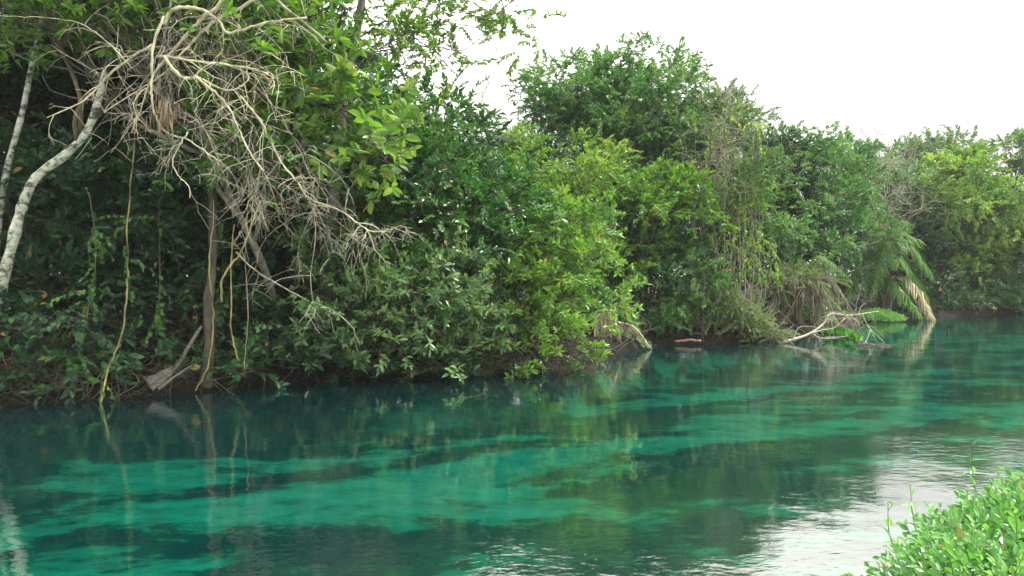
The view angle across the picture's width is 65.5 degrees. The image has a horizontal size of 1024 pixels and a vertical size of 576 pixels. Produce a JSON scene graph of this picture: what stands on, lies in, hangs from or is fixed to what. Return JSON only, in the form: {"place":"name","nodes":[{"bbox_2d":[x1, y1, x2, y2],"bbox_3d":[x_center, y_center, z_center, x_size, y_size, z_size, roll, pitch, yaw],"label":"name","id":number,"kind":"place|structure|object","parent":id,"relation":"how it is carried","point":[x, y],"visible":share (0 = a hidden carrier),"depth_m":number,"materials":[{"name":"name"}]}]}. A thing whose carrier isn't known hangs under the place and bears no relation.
{"place":"outdoors","nodes":[
{"label":"outdoors","id":0,"kind":"place"},
{"bbox_2d":[0,314,1023,575],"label":"water","id":1,"kind":"structure","parent":0,"point":[810,456],"depth_m":8.40,"materials":[{"name":"liquid"}]},
{"bbox_2d":[618,322,650,347],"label":"dry palm frond","id":2,"kind":"object","parent":1,"relation":"on","point":[636,331],"visible":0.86,"depth_m":21.61,"materials":[{"name":"beige plant"}]},
{"bbox_2d":[782,283,883,342],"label":"fallen branch","id":3,"kind":"object","parent":1,"relation":"in","point":[813,331],"visible":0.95,"depth_m":24.19,"materials":[{"name":"grey wood"}]},
{"bbox_2d":[821,325,850,336],"bbox_3d":[10.674,1.407,25.997,0.927,0.361,0.727,0,1,-25],"label":"water hyacinth","id":4,"kind":"object","parent":1,"relation":"on","point":[837,332],"visible":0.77,"depth_m":25.89,"materials":[{"name":"green plant"}]},
{"bbox_2d":[842,330,862,341],"bbox_3d":[10.315,1.437,24.029,0.714,0.362,0.512,-1,1,-39],"label":"water hyacinth","id":5,"kind":"object","parent":1,"relation":"on","point":[855,337],"visible":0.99,"depth_m":23.89,"materials":[{"name":"green plant"}]},
{"bbox_2d":[852,307,908,321],"bbox_3d":[15.895,1.124,34.846,2.730,0.662,1.886,0,1,0],"label":"grass islet","id":6,"kind":"object","parent":1,"relation":"on","point":[883,315],"depth_m":34.36,"materials":[{"name":"green plant"}]},
{"bbox_2d":[0,276,1023,405],"bbox_3d":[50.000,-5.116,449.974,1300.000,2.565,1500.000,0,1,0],"label":"ground","id":7,"kind":"structure","parent":0,"point":[182,387],"depth_m":16.58,"materials":[{"name":"soil"}]},
{"bbox_2d":[0,0,60,245],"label":"slender tree","id":8,"kind":"object","parent":7,"relation":"on","point":[6,171],"visible":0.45,"depth_m":14.20,"materials":[{"name":"grey plant"}]},
{"bbox_2d":[0,319,79,388],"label":"waterside plant","id":9,"kind":"object","parent":7,"relation":"on","point":[21,355],"visible":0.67,"depth_m":12.84,"materials":[{"name":"green plant"}]},
{"bbox_2d":[0,115,127,372],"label":"understory shrub","id":10,"kind":"object","parent":7,"relation":"on","point":[77,270],"visible":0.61,"depth_m":14.44,"materials":[{"name":"green plant"}]},
{"bbox_2d":[0,335,129,405],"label":"waterside plant","id":11,"kind":"object","parent":7,"relation":"on","point":[22,342],"visible":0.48,"depth_m":12.78,"materials":[{"name":"green plant"}]},
{"bbox_2d":[0,286,148,379],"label":"waterside plant","id":12,"kind":"object","parent":7,"relation":"on","point":[39,317],"visible":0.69,"depth_m":13.04,"materials":[{"name":"green plant"}]},
{"bbox_2d":[30,194,125,380],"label":"hanging vine","id":13,"kind":"object","parent":7,"relation":"on","point":[95,234],"visible":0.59,"depth_m":13.15,"materials":[{"name":"green plant"}]},
{"bbox_2d":[0,0,181,338],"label":"forest tree","id":14,"kind":"object","parent":7,"relation":"on","point":[11,90],"visible":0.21,"depth_m":18.31,"materials":[{"name":"green plant"}]},
{"bbox_2d":[0,322,182,406],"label":"root tangle","id":15,"kind":"object","parent":7,"relation":"on","point":[29,367],"visible":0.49,"depth_m":12.90,"materials":[{"name":"plant"}]},
{"bbox_2d":[0,0,187,319],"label":"leaning tree","id":16,"kind":"object","parent":7,"relation":"on","point":[81,134],"visible":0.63,"depth_m":13.21,"materials":[{"name":"grey plant"}]},
{"bbox_2d":[114,200,171,352],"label":"hanging vine","id":17,"kind":"object","parent":16,"relation":"hanging from","point":[157,325],"visible":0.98,"depth_m":13.81,"materials":[{"name":"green plant"}]},
{"bbox_2d":[195,200,214,390],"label":"hanging vine","id":18,"kind":"object","parent":16,"relation":"hanging from","point":[202,377],"visible":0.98,"depth_m":13.69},
{"bbox_2d":[1,7,196,332],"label":"backing tree","id":19,"kind":"object","parent":7,"relation":"on","point":[40,234],"visible":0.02,"depth_m":20.71,"materials":[{"name":"green plant"}]},
{"bbox_2d":[27,320,172,404],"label":"waterside plant","id":20,"kind":"object","parent":7,"relation":"on","point":[62,355],"visible":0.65,"depth_m":13.09,"materials":[{"name":"green plant"}]},
{"bbox_2d":[0,111,220,351],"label":"understory shrub","id":21,"kind":"object","parent":7,"relation":"on","point":[147,228],"visible":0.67,"depth_m":15.05,"materials":[{"name":"green plant"}]},
{"bbox_2d":[59,262,230,367],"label":"waterside plant","id":22,"kind":"object","parent":7,"relation":"on","point":[138,313],"visible":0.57,"depth_m":14.42,"materials":[{"name":"green plant"}]},
{"bbox_2d":[143,365,174,390],"bbox_3d":[-5.963,1.525,13.513,0.278,0.390,0.513,0,1,28],"label":"bark slab","id":23,"kind":"object","parent":7,"relation":"on","point":[155,377],"depth_m":13.46,"materials":[{"name":"grey wood"}]},
{"bbox_2d":[121,336,231,385],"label":"waterside plant","id":24,"kind":"object","parent":7,"relation":"on","point":[175,342],"visible":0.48,"depth_m":13.79,"materials":[{"name":"green plant"}]},
{"bbox_2d":[153,320,203,393],"bbox_3d":[-5.678,1.253,13.674,1.009,1.416,1.164,0,1,-12],"label":"leaning log","id":25,"kind":"object","parent":7,"relation":"on","point":[187,348],"visible":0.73,"depth_m":13.79,"materials":[{"name":"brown wood"}]},
{"bbox_2d":[35,32,322,327],"bbox_3d":[-8.905,-3.066,22.754,8.930,10.447,8.556,0,1,0],"label":"backing tree","id":26,"kind":"object","parent":7,"relation":"on","point":[283,269],"visible":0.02,"depth_m":20.50,"materials":[{"name":"green plant"}]},
{"bbox_2d":[0,0,395,353],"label":"bright tree","id":27,"kind":"object","parent":7,"relation":"on","point":[300,57],"visible":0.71,"depth_m":13.46,"materials":[{"name":"green plant"}]},
{"bbox_2d":[0,3,131,79],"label":"bare branch","id":28,"kind":"object","parent":27,"relation":"attached to","point":[117,52],"visible":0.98,"depth_m":12.49,"materials":[{"name":"brown wood"}]},
{"bbox_2d":[67,88,162,403],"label":"hanging vine","id":29,"kind":"object","parent":27,"relation":"hanging from","point":[93,380],"visible":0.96,"depth_m":12.82,"materials":[{"name":"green plant"}]},
{"bbox_2d":[31,0,293,130],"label":"bare branch","id":30,"kind":"object","parent":27,"relation":"attached to","point":[202,18],"visible":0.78,"depth_m":12.39,"materials":[{"name":"brown wood"}]},
{"bbox_2d":[47,44,164,156],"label":"bare branch","id":31,"kind":"object","parent":30,"relation":"attached to","point":[130,58],"visible":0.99,"depth_m":12.22,"materials":[{"name":"brown wood"}]},
{"bbox_2d":[89,0,255,145],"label":"bare branch","id":32,"kind":"object","parent":27,"relation":"attached to","point":[244,5],"visible":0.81,"depth_m":12.37,"materials":[{"name":"brown wood"}]},
{"bbox_2d":[195,60,261,119],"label":"bare branch","id":33,"kind":"object","parent":27,"relation":"attached to","point":[238,87],"visible":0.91,"depth_m":12.25,"materials":[{"name":"brown wood"}]},
{"bbox_2d":[156,25,304,156],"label":"bare branch","id":34,"kind":"object","parent":27,"relation":"attached to","point":[183,59],"visible":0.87,"depth_m":12.31,"materials":[{"name":"brown wood"}]},
{"bbox_2d":[163,0,363,104],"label":"bare branch","id":35,"kind":"object","parent":27,"relation":"attached to","point":[168,14],"visible":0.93,"depth_m":12.44,"materials":[{"name":"brown wood"}]},
{"bbox_2d":[276,0,326,41],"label":"bare branch","id":36,"kind":"object","parent":27,"relation":"attached to","point":[281,4],"visible":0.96,"depth_m":12.78,"materials":[{"name":"grey wood"}]},
{"bbox_2d":[296,52,423,214],"bbox_3d":[-2.629,-2.606,13.466,2.296,2.645,2.678,0,1,0],"label":"leaved bough","id":37,"kind":"object","parent":27,"relation":"attached to","point":[393,123],"visible":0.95,"depth_m":13.49,"materials":[{"name":"green plant"}]},
{"bbox_2d":[81,112,318,358],"bbox_3d":[-6.300,-0.983,16.111,4.352,5.332,4.995,-1,1,-39],"label":"understory shrub","id":38,"kind":"object","parent":7,"relation":"on","point":[203,254],"visible":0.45,"depth_m":15.72,"materials":[{"name":"green plant"}]},
{"bbox_2d":[13,0,413,339],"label":"forest tree","id":39,"kind":"object","parent":7,"relation":"on","point":[69,118],"visible":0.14,"depth_m":18.17,"materials":[{"name":"green plant"}]},
{"bbox_2d":[173,334,290,390],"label":"waterside plant","id":40,"kind":"object","parent":7,"relation":"on","point":[233,363],"visible":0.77,"depth_m":14.04,"materials":[{"name":"green plant"}]},
{"bbox_2d":[143,0,343,387],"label":"waterside tree","id":41,"kind":"object","parent":7,"relation":"on","point":[204,164],"visible":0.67,"depth_m":13.42,"materials":[{"name":"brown plant"}]},
{"bbox_2d":[87,16,260,208],"bbox_3d":[-5.046,-2.694,12.305,2.295,2.923,1.820,0,1,21],"label":"bare branch","id":42,"kind":"object","parent":41,"relation":"attached to","point":[151,68],"visible":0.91,"depth_m":12.14,"materials":[{"name":"grey wood"}]},
{"bbox_2d":[123,64,159,151],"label":"bare branch","id":43,"kind":"object","parent":42,"relation":"attached to","point":[154,72],"visible":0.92,"depth_m":12.20,"materials":[{"name":"brown wood"}]},
{"bbox_2d":[145,89,185,138],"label":"withered leaves","id":44,"kind":"object","parent":42,"relation":"hanging from","point":[164,118],"visible":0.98,"depth_m":12.08,"materials":[{"name":"brown plant"}]},
{"bbox_2d":[150,130,217,228],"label":"bare branch","id":45,"kind":"object","parent":42,"relation":"attached to","point":[181,141],"visible":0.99,"depth_m":12.17,"materials":[{"name":"grey wood"}]},
{"bbox_2d":[229,225,238,360],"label":"hanging vine","id":46,"kind":"object","parent":41,"relation":"hanging from","point":[231,300],"visible":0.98,"depth_m":13.30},
{"bbox_2d":[164,20,304,247],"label":"bare branch","id":47,"kind":"object","parent":41,"relation":"attached to","point":[173,69],"visible":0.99,"depth_m":12.18,"materials":[{"name":"grey wood"}]},
{"bbox_2d":[243,76,254,369],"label":"hanging vine","id":48,"kind":"object","parent":41,"relation":"hanging from","point":[245,245],"visible":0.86,"depth_m":13.19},
{"bbox_2d":[199,85,307,260],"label":"bare branch","id":49,"kind":"object","parent":41,"relation":"attached to","point":[252,178],"visible":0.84,"depth_m":13.08,"materials":[{"name":"grey wood"}]},
{"bbox_2d":[220,201,260,301],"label":"hanging vine","id":50,"kind":"object","parent":49,"relation":"hanging from","point":[221,280],"visible":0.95,"depth_m":12.98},
{"bbox_2d":[216,71,374,347],"bbox_3d":[-3.631,-1.258,13.550,2.635,4.667,2.262,0,1,0],"label":"bare branch","id":51,"kind":"object","parent":41,"relation":"attached to","point":[295,145],"visible":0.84,"depth_m":13.30,"materials":[{"name":"grey wood"}]},
{"bbox_2d":[222,95,422,264],"bbox_3d":[-3.008,-1.687,12.674,3.226,2.761,1.784,0,1,0],"label":"bare branch","id":52,"kind":"object","parent":41,"relation":"attached to","point":[281,162],"visible":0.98,"depth_m":12.87,"materials":[{"name":"grey wood"}]},
{"bbox_2d":[175,257,335,381],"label":"waterside plant","id":53,"kind":"object","parent":7,"relation":"on","point":[260,316],"visible":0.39,"depth_m":15.14,"materials":[{"name":"green plant"}]},
{"bbox_2d":[180,108,371,358],"bbox_3d":[-4.898,-0.849,17.180,4.170,5.826,4.112,0,1,0],"label":"understory shrub","id":54,"kind":"object","parent":7,"relation":"on","point":[271,240],"visible":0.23,"depth_m":16.62,"materials":[{"name":"green plant"}]},
{"bbox_2d":[135,347,442,396],"bbox_3d":[-4.069,1.305,15.153,6.482,1.236,2.373,-1,1,-32],"label":"root tangle","id":55,"kind":"object","parent":7,"relation":"on","point":[394,354],"visible":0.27,"depth_m":14.18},
{"bbox_2d":[226,308,376,370],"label":"waterside plant","id":56,"kind":"object","parent":7,"relation":"on","point":[281,339],"visible":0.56,"depth_m":14.87,"materials":[{"name":"green plant"}]},
{"bbox_2d":[194,76,430,334],"bbox_3d":[-5.481,-2.150,23.375,7.980,9.054,9.073,0,1,0],"label":"backing tree","id":57,"kind":"object","parent":7,"relation":"on","point":[341,199],"depth_m":20.74,"materials":[{"name":"green plant"}]},
{"bbox_2d":[197,0,441,251],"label":"forest tree","id":58,"kind":"object","parent":7,"relation":"on","point":[387,88],"visible":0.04,"depth_m":18.96,"materials":[{"name":"green plant"}]},
{"bbox_2d":[319,322,419,382],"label":"waterside plant","id":59,"kind":"object","parent":7,"relation":"on","point":[347,361],"visible":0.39,"depth_m":15.09,"materials":[{"name":"green plant"}]},
{"bbox_2d":[267,215,520,383],"bbox_3d":[-2.245,0.235,15.564,4.874,3.307,3.631,0,1,0],"label":"overhanging shrub","id":60,"kind":"object","parent":7,"relation":"on","point":[418,282],"visible":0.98,"depth_m":15.03,"materials":[{"name":"green plant"}]},
{"bbox_2d":[223,230,329,337],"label":"bare branch","id":61,"kind":"object","parent":60,"relation":"attached to","point":[243,259],"visible":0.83,"depth_m":14.31,"materials":[{"name":"grey wood"}]},
{"bbox_2d":[289,60,556,351],"bbox_3d":[-1.756,-1.712,16.857,5.569,6.666,4.913,0,1,0],"label":"bushy tree","id":62,"kind":"object","parent":7,"relation":"on","point":[424,201],"visible":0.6,"depth_m":16.31,"materials":[{"name":"green plant"}]},
{"bbox_2d":[370,330,491,381],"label":"waterside plant","id":63,"kind":"object","parent":7,"relation":"on","point":[436,366],"visible":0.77,"depth_m":15.49,"materials":[{"name":"green plant"}]},
{"bbox_2d":[316,84,564,330],"bbox_3d":[-1.904,-2.122,22.679,6.028,7.025,6.626,0,1,28],"label":"backing tree","id":64,"kind":"object","parent":7,"relation":"on","point":[489,144],"visible":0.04,"depth_m":22.34,"materials":[{"name":"green plant"}]},
{"bbox_2d":[458,47,517,154],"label":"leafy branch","id":65,"kind":"object","parent":64,"relation":"attached to","point":[486,86],"visible":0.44,"depth_m":23.89,"materials":[{"name":"plant"}]},
{"bbox_2d":[317,0,566,352],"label":"leaning tree","id":66,"kind":"object","parent":7,"relation":"on","point":[419,25],"visible":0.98,"depth_m":15.20,"materials":[{"name":"green plant"}]},
{"bbox_2d":[355,4,540,73],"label":"thin branch","id":67,"kind":"object","parent":66,"relation":"attached to","point":[449,45],"visible":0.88,"depth_m":14.87,"materials":[{"name":"green plant"}]},
{"bbox_2d":[431,147,574,342],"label":"climbing bush","id":68,"kind":"object","parent":7,"relation":"on","point":[533,188],"visible":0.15,"depth_m":17.66,"materials":[{"name":"green plant"}]},
{"bbox_2d":[398,302,618,378],"bbox_3d":[-0.030,1.079,16.384,5.137,1.650,2.105,0,1,-30],"label":"root tangle","id":69,"kind":"object","parent":7,"relation":"on","point":[527,356],"visible":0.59,"depth_m":16.40,"materials":[{"name":"plant"}]},
{"bbox_2d":[418,181,651,379],"bbox_3d":[0.585,-0.145,17.096,4.998,4.408,4.554,-1,1,-36],"label":"bright shrub","id":70,"kind":"object","parent":7,"relation":"on","point":[548,298],"visible":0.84,"depth_m":16.52,"materials":[{"name":"green plant"}]},
{"bbox_2d":[461,130,667,313],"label":"backing tree","id":71,"kind":"object","parent":7,"relation":"on","point":[547,141],"visible":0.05,"depth_m":24.24,"materials":[{"name":"green plant"}]},
{"bbox_2d":[486,119,650,323],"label":"round tree","id":72,"kind":"object","parent":7,"relation":"on","point":[593,164],"visible":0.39,"depth_m":24.33,"materials":[{"name":"green plant"}]},
{"bbox_2d":[594,309,620,341],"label":"dry palm frond","id":73,"kind":"object","parent":7,"relation":"on","point":[606,329],"visible":0.45,"depth_m":21.31,"materials":[{"name":"beige plant"}]},
{"bbox_2d":[587,295,651,347],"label":"bush","id":74,"kind":"object","parent":7,"relation":"on","point":[634,320],"visible":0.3,"depth_m":21.97,"materials":[{"name":"green plant"}]},
{"bbox_2d":[500,29,739,303],"bbox_3d":[3.833,-4.169,29.332,8.680,10.930,7.770,0,1,0],"label":"tall tree","id":75,"kind":"object","parent":7,"relation":"on","point":[616,93],"visible":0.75,"depth_m":28.32,"materials":[{"name":"green plant"}]},
{"bbox_2d":[577,156,738,328],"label":"round shrub","id":76,"kind":"object","parent":7,"relation":"on","point":[646,198],"visible":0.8,"depth_m":23.06,"materials":[{"name":"green plant"}]},
{"bbox_2d":[581,223,737,337],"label":"shaded shrub","id":77,"kind":"object","parent":7,"relation":"on","point":[686,254],"visible":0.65,"depth_m":23.43,"materials":[{"name":"green plant"}]},
{"bbox_2d":[634,283,716,335],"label":"bush","id":78,"kind":"object","parent":7,"relation":"on","point":[679,321],"visible":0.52,"depth_m":23.59,"materials":[{"name":"green plant"}]},
{"bbox_2d":[573,109,794,307],"bbox_3d":[6.180,-3.127,31.761,8.716,9.148,9.485,0,1,0],"label":"backing tree","id":79,"kind":"object","parent":7,"relation":"on","point":[684,266],"visible":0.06,"depth_m":29.73,"materials":[{"name":"green plant"}]},
{"bbox_2d":[562,301,817,357],"bbox_3d":[4.825,1.082,23.084,9.729,1.452,3.025,-1,1,-37],"label":"root tangle","id":80,"kind":"object","parent":7,"relation":"on","point":[644,330],"visible":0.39,"depth_m":23.44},
{"bbox_2d":[681,289,742,334],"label":"bush","id":81,"kind":"object","parent":7,"relation":"on","point":[708,324],"visible":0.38,"depth_m":23.86,"materials":[{"name":"green plant"}]},
{"bbox_2d":[651,77,811,314],"bbox_3d":[7.140,-3.125,27.631,5.046,9.018,9.280,0,1,0],"label":"vine draped tree","id":82,"kind":"object","parent":7,"relation":"on","point":[759,160],"visible":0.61,"depth_m":25.78,"materials":[{"name":"green plant"}]},
{"bbox_2d":[668,96,786,331],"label":"creeper","id":83,"kind":"object","parent":82,"relation":"attached to","point":[741,210],"visible":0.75,"depth_m":23.92,"materials":[{"name":"green plant"}]},
{"bbox_2d":[689,181,770,334],"bbox_3d":[6.628,-1.069,24.686,2.795,5.282,1.890,0,1,0],"label":"vine curtain","id":84,"kind":"object","parent":82,"relation":"hanging from","point":[717,253],"visible":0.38,"depth_m":24.29,"materials":[{"name":"green plant"}]},
{"bbox_2d":[666,33,818,260],"bbox_3d":[7.075,-4.198,24.486,4.646,7.571,3.389,0,1,15],"label":"bare branch","id":85,"kind":"object","parent":82,"relation":"attached to","point":[726,150],"visible":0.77,"depth_m":24.34,"materials":[{"name":"plant"}]},
{"bbox_2d":[699,287,799,343],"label":"feathery shrub","id":86,"kind":"object","parent":7,"relation":"on","point":[756,318],"visible":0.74,"depth_m":23.71,"materials":[{"name":"green plant"}]},
{"bbox_2d":[684,122,892,309],"bbox_3d":[10.816,-2.917,33.377,8.196,8.426,7.390,-1,1,-43],"label":"backing tree","id":87,"kind":"object","parent":7,"relation":"on","point":[786,144],"visible":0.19,"depth_m":31.93,"materials":[{"name":"green plant"}]},
{"bbox_2d":[746,254,850,320],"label":"feathery shrub","id":88,"kind":"object","parent":7,"relation":"on","point":[791,270],"visible":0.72,"depth_m":26.75,"materials":[{"name":"green plant"}]},
{"bbox_2d":[755,255,855,330],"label":"dead palm","id":89,"kind":"object","parent":7,"relation":"on","point":[809,291],"visible":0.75,"depth_m":26.65,"materials":[{"name":"brown plant"}]},
{"bbox_2d":[768,288,851,328],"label":"bush","id":90,"kind":"object","parent":7,"relation":"on","point":[807,309],"visible":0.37,"depth_m":29.29,"materials":[{"name":"green plant"}]},
{"bbox_2d":[727,120,904,311],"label":"broad tree","id":91,"kind":"object","parent":7,"relation":"on","point":[857,199],"visible":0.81,"depth_m":31.34,"materials":[{"name":"green plant"}]},
{"bbox_2d":[820,134,949,296],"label":"distant tree","id":92,"kind":"object","parent":7,"relation":"on","point":[910,179],"visible":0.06,"depth_m":46.33,"materials":[{"name":"green plant"}]},
{"bbox_2d":[840,221,936,320],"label":"palm","id":93,"kind":"object","parent":7,"relation":"on","point":[896,284],"visible":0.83,"depth_m":35.99,"materials":[{"name":"green plant"}]},
{"bbox_2d":[821,96,959,293],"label":"tree","id":94,"kind":"object","parent":7,"relation":"on","point":[883,184],"visible":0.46,"depth_m":37.45,"materials":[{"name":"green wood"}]},
{"bbox_2d":[868,290,942,318],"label":"bush","id":95,"kind":"object","parent":7,"relation":"on","point":[895,305],"visible":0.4,"depth_m":38.31,"materials":[{"name":"green plant"}]},
{"bbox_2d":[818,167,996,315],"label":"backing tree","id":96,"kind":"object","parent":7,"relation":"on","point":[935,245],"visible":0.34,"depth_m":40.18,"materials":[{"name":"green plant"}]},
{"bbox_2d":[872,123,982,181],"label":"distant tree","id":97,"kind":"object","parent":7,"relation":"on","point":[930,140],"visible":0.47,"depth_m":60.86,"materials":[{"name":"green plant"}]},
{"bbox_2d":[881,176,1023,303],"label":"backing tree","id":98,"kind":"object","parent":7,"relation":"on","point":[957,288],"visible":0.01,"depth_m":49.36,"materials":[{"name":"green plant"}]},
{"bbox_2d":[890,138,1023,304],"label":"sunlit tree","id":99,"kind":"object","parent":7,"relation":"on","point":[965,185],"visible":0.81,"depth_m":41.23,"materials":[{"name":"green plant"}]},
{"bbox_2d":[920,279,999,310],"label":"bush","id":100,"kind":"object","parent":7,"relation":"on","point":[959,295],"visible":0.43,"depth_m":40.67,"materials":[{"name":"green plant"}]},
{"bbox_2d":[943,175,1023,309],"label":"shaded tree","id":101,"kind":"object","parent":7,"relation":"on","point":[1010,271],"visible":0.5,"depth_m":42.06,"materials":[{"name":"green plant"}]},
{"bbox_2d":[965,283,1023,312],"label":"bush","id":102,"kind":"object","parent":7,"relation":"on","point":[1007,306],"visible":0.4,"depth_m":41.94,"materials":[{"name":"green plant"}]},
{"bbox_2d":[981,127,1023,263],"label":"distant tree","id":103,"kind":"object","parent":7,"relation":"on","point":[1017,136],"visible":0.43,"depth_m":59.48,"materials":[{"name":"green plant"}]},
{"bbox_2d":[0,0,1023,275],"label":"sky","id":104,"kind":"structure","parent":0,"point":[931,63],"materials":[{"name":"white"}]},
{"bbox_2d":[839,459,1023,575],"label":"ground cover","id":105,"kind":"object","parent":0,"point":[972,536],"visible":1,"depth_m":4.05,"materials":[{"name":"green plant"}]},
{"bbox_2d":[880,501,894,546],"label":"herb sprig","id":106,"kind":"object","parent":105,"relation":"on","point":[888,520],"visible":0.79,"depth_m":5.42,"materials":[{"name":"green plant"}]},
{"bbox_2d":[902,484,920,529],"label":"herb sprig","id":107,"kind":"object","parent":105,"relation":"on","point":[913,505],"visible":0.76,"depth_m":5.94,"materials":[{"name":"green plant"}]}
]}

